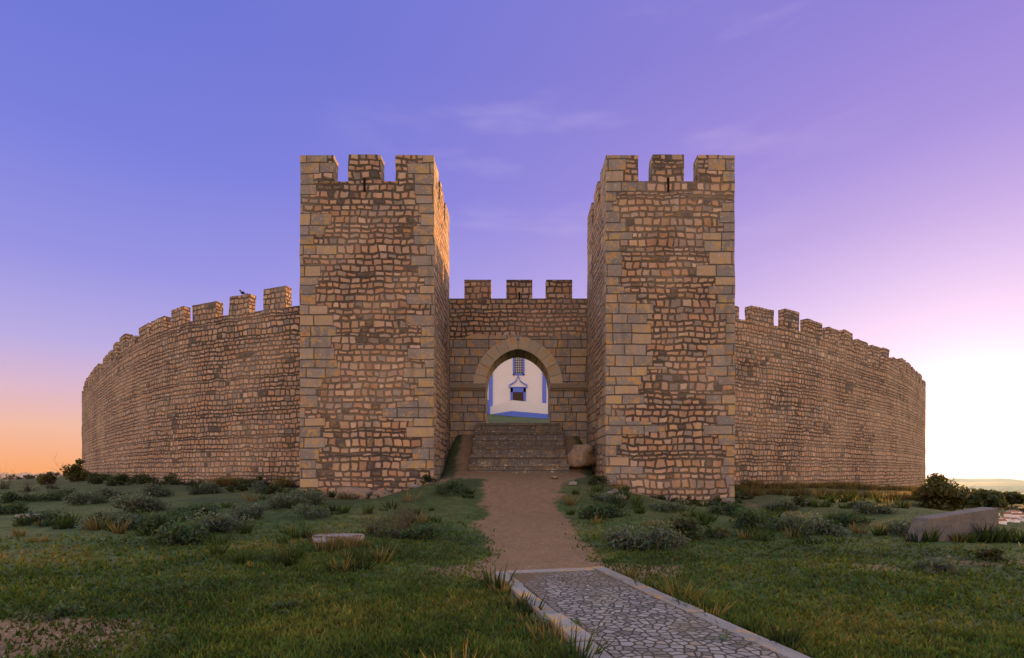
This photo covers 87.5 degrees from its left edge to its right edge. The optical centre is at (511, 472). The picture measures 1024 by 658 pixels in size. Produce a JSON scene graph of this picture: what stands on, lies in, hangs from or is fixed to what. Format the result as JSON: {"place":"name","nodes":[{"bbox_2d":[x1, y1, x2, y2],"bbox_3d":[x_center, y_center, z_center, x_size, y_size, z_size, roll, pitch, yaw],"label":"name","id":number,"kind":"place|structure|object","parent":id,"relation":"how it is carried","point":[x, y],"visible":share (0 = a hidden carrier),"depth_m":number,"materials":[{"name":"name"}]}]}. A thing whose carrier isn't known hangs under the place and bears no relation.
{"place":"outdoors","nodes":[
{"label":"outdoors","id":0,"kind":"place"},
{"bbox_2d":[0,513,1023,657],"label":"grass","id":1,"kind":"structure","parent":0,"point":[442,638],"depth_m":6.66,"materials":[{"name":"green plant"}]},
{"bbox_2d":[0,435,1023,657],"bbox_3d":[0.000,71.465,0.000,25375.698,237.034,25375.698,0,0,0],"label":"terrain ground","id":2,"kind":"structure","parent":0,"point":[530,531],"depth_m":12.96,"materials":[{"name":"green plant"}]},
{"bbox_2d":[82,286,449,486],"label":"castle wall","id":3,"kind":"structure","parent":2,"relation":"on","point":[210,390],"depth_m":30.68,"materials":[{"name":"brown stone"}]},
{"bbox_2d":[312,533,364,543],"bbox_3d":[-3.873,1.470,11.955,1.114,0.183,0.842,0,0,-6],"label":"flat stone","id":4,"kind":"object","parent":2,"relation":"on","point":[314,539],"visible":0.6,"depth_m":11.79,"materials":[{"name":"grey stone"}]},
{"bbox_2d":[335,487,372,498],"bbox_3d":[-6.291,0.851,21.154,1.462,0.581,0.760,0,0,-6],"label":"rock","id":5,"kind":"object","parent":2,"relation":"on","point":[364,492],"visible":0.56,"depth_m":20.94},
{"bbox_2d":[299,154,449,496],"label":"castle tower","id":6,"kind":"structure","parent":2,"relation":"on","point":[374,335],"depth_m":21.55,"materials":[{"name":"brown stone"}]},
{"bbox_2d":[372,489,393,497],"bbox_3d":[-5.067,0.903,21.212,1.077,0.464,0.627,0,0,-40],"label":"rock","id":7,"kind":"object","parent":2,"relation":"on","point":[379,492],"visible":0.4,"depth_m":20.95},
{"bbox_2d":[408,484,419,488],"bbox_3d":[-3.761,0.522,20.586,0.488,0.201,0.423,0,0,-5],"label":"rock","id":8,"kind":"object","parent":2,"relation":"on","point":[412,486],"visible":0.62,"depth_m":20.48,"materials":[{"name":"grey stone"}]},
{"bbox_2d":[0,458,1009,645],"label":"shrubs","id":9,"kind":"object","parent":2,"relation":"on","point":[933,491],"visible":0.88,"depth_m":15.78,"materials":[{"name":"green plant"}]},
{"bbox_2d":[0,454,1012,537],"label":"shrubs","id":10,"kind":"object","parent":2,"relation":"on","point":[391,521],"visible":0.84,"depth_m":13.36,"materials":[{"name":"green plant"}]},
{"bbox_2d":[0,471,1023,510],"bbox_3d":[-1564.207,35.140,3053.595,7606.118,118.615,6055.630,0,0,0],"label":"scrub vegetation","id":11,"kind":"object","parent":2,"relation":"on","point":[6,475],"visible":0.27,"depth_m":1811.82,"materials":[{"name":"green plant"}]},
{"bbox_2d":[10,479,1023,657],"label":"grass tufts","id":12,"kind":"object","parent":2,"relation":"on","point":[996,536],"visible":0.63,"depth_m":12.00,"materials":[{"name":"green plant"}]},
{"bbox_2d":[488,414,547,422],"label":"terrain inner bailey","id":13,"kind":"object","parent":2,"relation":"on","point":[492,418],"visible":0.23,"depth_m":49.81,"materials":[{"name":"green plant"}]},
{"bbox_2d":[488,358,547,413],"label":"church walls","id":14,"kind":"structure","parent":2,"relation":"on","point":[504,377],"depth_m":76.55,"materials":[{"name":"white paint"}]},
{"bbox_2d":[488,358,547,418],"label":"painted trim","id":15,"kind":"structure","parent":14,"relation":"attached to","point":[517,413],"depth_m":76.43,"materials":[{"name":"blue paint"}]},
{"bbox_2d":[513,392,522,400],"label":"church door","id":16,"kind":"structure","parent":14,"relation":"in","point":[517,396],"depth_m":76.52,"materials":[{"name":"brown wood"}]},
{"bbox_2d":[515,357,522,373],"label":"window","id":17,"kind":"structure","parent":14,"relation":"in","point":[519,370],"depth_m":76.53,"materials":[{"name":"grey glass"}]},
{"bbox_2d":[515,357,522,373],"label":"window grille","id":18,"kind":"object","parent":14,"relation":"attached to","point":[516,361],"visible":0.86,"depth_m":76.49,"materials":[{"name":"white metal"}]},
{"bbox_2d":[450,280,586,448],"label":"gate wall","id":19,"kind":"structure","parent":2,"relation":"on","point":[483,322],"depth_m":27.05,"materials":[{"name":"brown stone"}]},
{"bbox_2d":[449,383,586,390],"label":"impost blocks","id":20,"kind":"structure","parent":19,"relation":"attached to","point":[482,386],"depth_m":26.91,"materials":[{"name":"brown stone"}]},
{"bbox_2d":[474,337,562,382],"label":"castle arch voussoirs","id":21,"kind":"object","parent":19,"relation":"attached to","point":[494,354],"visible":0.99,"depth_m":27.02,"materials":[{"name":"brown stone"}]},
{"bbox_2d":[469,423,569,473],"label":"stone steps","id":22,"kind":"structure","parent":2,"relation":"on","point":[526,448],"depth_m":24.69,"materials":[{"name":"brown stone"}]},
{"bbox_2d":[567,444,595,467],"bbox_3d":[3.260,-0.761,24.152,1.536,1.058,1.268,0,0,-29],"label":"rock boulder","id":23,"kind":"object","parent":2,"relation":"on","point":[581,456],"visible":0.92,"depth_m":23.69,"materials":[{"name":"brown stone"}]},
{"bbox_2d":[510,570,786,657],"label":"path cobbles","id":24,"kind":"object","parent":2,"relation":"on","point":[613,608],"visible":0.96,"depth_m":5.68,"materials":[{"name":"grey stone"}]},
{"bbox_2d":[494,566,810,657],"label":"path kerbs","id":25,"kind":"structure","parent":2,"relation":"on","point":[518,590],"depth_m":5.93,"materials":[{"name":"stone"}]},
{"bbox_2d":[906,507,998,541],"bbox_3d":[10.160,1.384,12.454,2.458,1.039,0.498,-2,0,-9],"label":"stone block","id":26,"kind":"object","parent":2,"relation":"on","point":[954,521],"visible":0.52,"depth_m":12.36,"materials":[{"name":"grey stone"}]},
{"bbox_2d":[965,488,1008,508],"bbox_3d":[16.892,1.206,19.113,1.181,1.309,1.229,0,0,0],"label":"valley oak tree","id":27,"kind":"object","parent":2,"relation":"on","point":[985,498],"depth_m":18.86,"materials":[{"name":"green plant"}]},
{"bbox_2d":[999,510,1023,524],"bbox_3d":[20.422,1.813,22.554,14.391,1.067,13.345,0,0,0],"label":"town houses","id":28,"kind":"structure","parent":2,"relation":"on","point":[1012,520],"depth_m":17.95,"materials":[{"name":"white paint"}]},
{"bbox_2d":[999,510,1023,520],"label":"town roofs","id":29,"kind":"structure","parent":28,"relation":"attached to","point":[1005,518],"depth_m":18.91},
{"bbox_2d":[1002,491,1023,506],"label":"valley tree","id":30,"kind":"object","parent":2,"relation":"on","point":[1015,497],"depth_m":32.85,"materials":[{"name":"green plant"}]},
{"bbox_2d":[0,0,1023,479],"label":"sky","id":31,"kind":"structure","parent":0,"point":[151,150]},
{"bbox_2d":[363,177,668,298],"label":"arrow slits","id":32,"kind":"object","parent":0,"point":[364,184],"visible":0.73,"depth_m":21.52,"materials":[{"name":"black"}]},
{"bbox_2d":[587,154,735,505],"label":"castle tower","id":33,"kind":"structure","parent":0,"point":[661,268],"depth_m":21.55,"materials":[{"name":"brown stone"}]},
{"bbox_2d":[586,305,925,487],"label":"castle wall","id":34,"kind":"structure","parent":0,"point":[815,401],"depth_m":34.86,"materials":[{"name":"brown stone"}]}
]}

